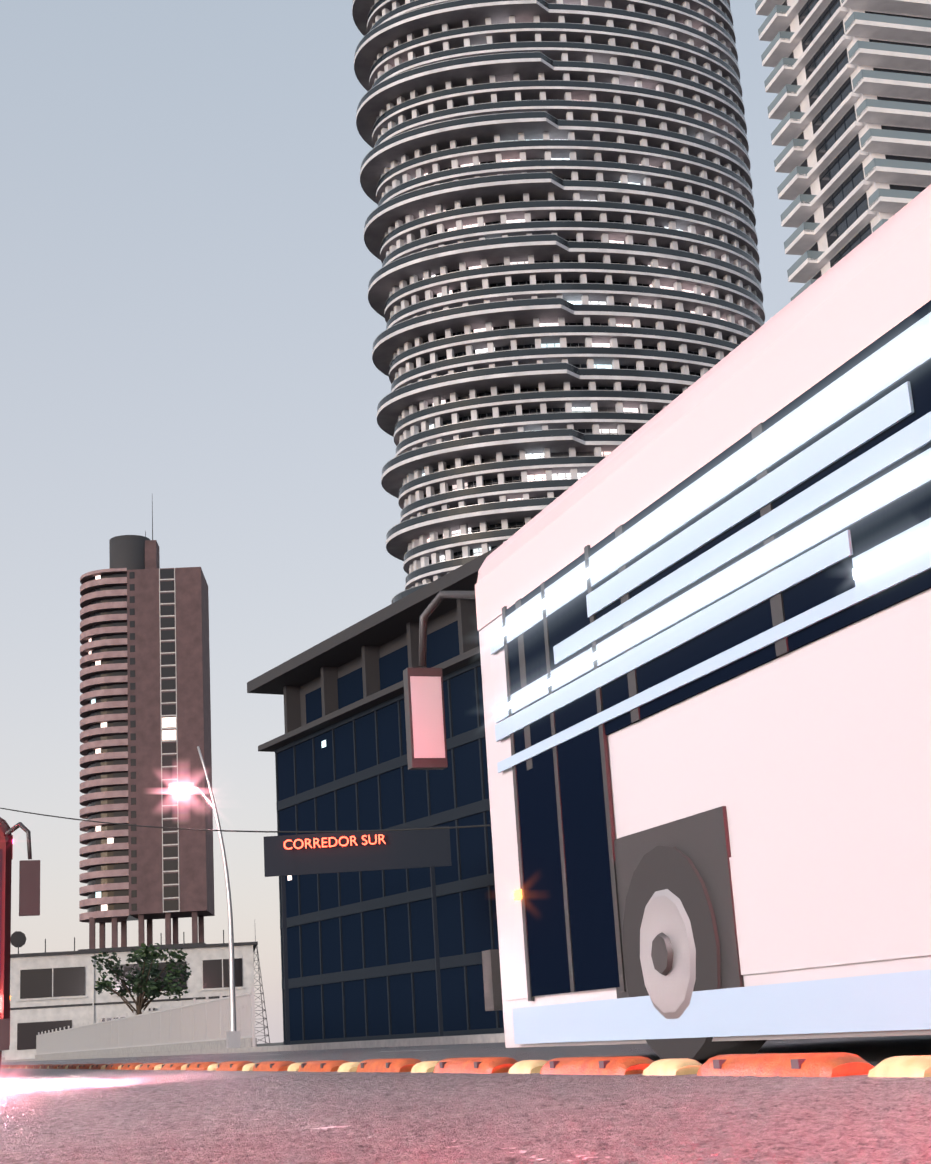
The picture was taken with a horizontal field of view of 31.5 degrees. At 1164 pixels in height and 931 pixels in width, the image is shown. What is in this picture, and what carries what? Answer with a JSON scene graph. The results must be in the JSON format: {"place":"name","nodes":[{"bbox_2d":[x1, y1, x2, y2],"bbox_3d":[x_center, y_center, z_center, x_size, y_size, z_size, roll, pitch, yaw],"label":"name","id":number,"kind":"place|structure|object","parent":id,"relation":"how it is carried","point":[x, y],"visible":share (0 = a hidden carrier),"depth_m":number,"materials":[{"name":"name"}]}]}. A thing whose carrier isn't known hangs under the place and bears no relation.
{"place":"outdoors","nodes":[
{"label":"outdoors","id":0,"kind":"place"},
{"bbox_2d":[5,930,257,1059],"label":"white building","id":1,"kind":"structure","parent":0,"point":[50,991],"depth_m":141.63,"materials":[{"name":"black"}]},
{"bbox_2d":[78,502,214,950],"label":"tower","id":2,"kind":"structure","parent":0,"point":[145,714],"depth_m":384.30,"materials":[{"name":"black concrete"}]},
{"bbox_2d":[0,808,490,832],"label":"overhead wire","id":3,"kind":"object","parent":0,"point":[262,831],"visible":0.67,"depth_m":45.40,"materials":[{"name":"black"}]},
{"bbox_2d":[1,1033,504,1061],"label":"pavement","id":4,"kind":"structure","parent":0,"point":[473,1039],"depth_m":36.52,"materials":[{"name":"concrete"}]},
{"bbox_2d":[1,986,256,1059],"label":"boundary wall","id":5,"kind":"structure","parent":4,"relation":"on","point":[199,1025],"depth_m":77.73,"materials":[{"name":"grey concrete"}]},
{"bbox_2d":[168,746,240,1047],"bbox_3d":[-8.040,9.584,50.578,2.044,9.203,0.457,-1,-15,-10],"label":"street lamp","id":6,"kind":"object","parent":4,"relation":"on","point":[233,1040],"visible":0.94,"depth_m":50.48,"materials":[{"name":"grey metal"}]},
{"bbox_2d":[257,1042,282,1045],"bbox_3d":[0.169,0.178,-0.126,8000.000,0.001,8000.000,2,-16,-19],"label":"ground","id":7,"kind":"structure","parent":0,"point":[272,1044],"depth_m":237.79,"materials":[{"name":"grey concrete"}]},
{"bbox_2d":[91,943,191,1014],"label":"tree","id":8,"kind":"object","parent":7,"relation":"on","point":[146,972],"visible":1,"depth_m":124.87,"materials":[{"name":"green plant"}]},
{"bbox_2d":[253,936,269,1044],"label":"lattice mast","id":9,"kind":"object","parent":7,"relation":"on","point":[258,968],"visible":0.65,"depth_m":403.66,"materials":[{"name":"silver metal"}]},
{"bbox_2d":[264,826,451,1044],"bbox_3d":[-3.841,13.002,60.639,6.936,7.636,0.204,-3,-15,-1],"label":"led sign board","id":10,"kind":"object","parent":7,"relation":"on","point":[430,848],"visible":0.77,"depth_m":61.29,"materials":[{"name":"grey metal"}]},
{"bbox_2d":[284,834,385,848],"bbox_3d":[-4.853,9.645,61.210,3.790,0.358,0.040,-3,-15,-1],"label":"led sign","id":11,"kind":"object","parent":10,"relation":"part of","point":[351,840],"visible":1,"depth_m":61.19,"materials":[{"name":"orange"}]},
{"bbox_2d":[247,544,503,1044],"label":"office block","id":12,"kind":"structure","parent":7,"relation":"on","point":[361,956],"depth_m":79.84,"materials":[{"name":"blue glass"}]},
{"bbox_2d":[352,0,764,602],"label":"tower","id":13,"kind":"structure","parent":7,"relation":"on","point":[565,292],"depth_m":232.48,"materials":[{"name":"concrete"}]},
{"bbox_2d":[0,0,805,1043],"label":"sky","id":14,"kind":"structure","parent":0,"point":[189,327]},
{"bbox_2d":[0,1035,930,1093],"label":"road","id":15,"kind":"structure","parent":0,"point":[875,1051],"depth_m":14.20,"materials":[{"name":"grey asphalt"}]},
{"bbox_2d":[0,817,39,1069],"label":"bus","id":16,"kind":"object","parent":15,"relation":"on","point":[29,887],"visible":1,"depth_m":20.17,"materials":[{"name":"red paint"}]},
{"bbox_2d":[0,1038,817,1161],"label":"road markings","id":17,"kind":"object","parent":15,"relation":"on","point":[53,1089],"visible":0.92,"depth_m":10.68,"materials":[{"name":"paint"}]},
{"bbox_2d":[0,1072,930,1163],"bbox_3d":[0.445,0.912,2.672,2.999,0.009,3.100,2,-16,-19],"label":"road surface","id":18,"kind":"object","parent":15,"relation":"on","point":[884,1123],"visible":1,"depth_m":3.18,"materials":[{"name":"grey asphalt"}]},
{"bbox_2d":[1,1052,930,1077],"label":"lane separators","id":19,"kind":"object","parent":15,"relation":"on","point":[836,1064],"visible":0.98,"depth_m":6.85,"materials":[{"name":"orange plastic"}]},
{"bbox_2d":[403,184,930,1063],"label":"bus","id":20,"kind":"object","parent":15,"relation":"on","point":[703,614],"visible":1,"depth_m":7.19,"materials":[{"name":"white paint"}]},
{"bbox_2d":[755,0,930,300],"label":"tower","id":21,"kind":"structure","parent":0,"point":[849,83],"depth_m":164.89,"materials":[{"name":"white concrete"}]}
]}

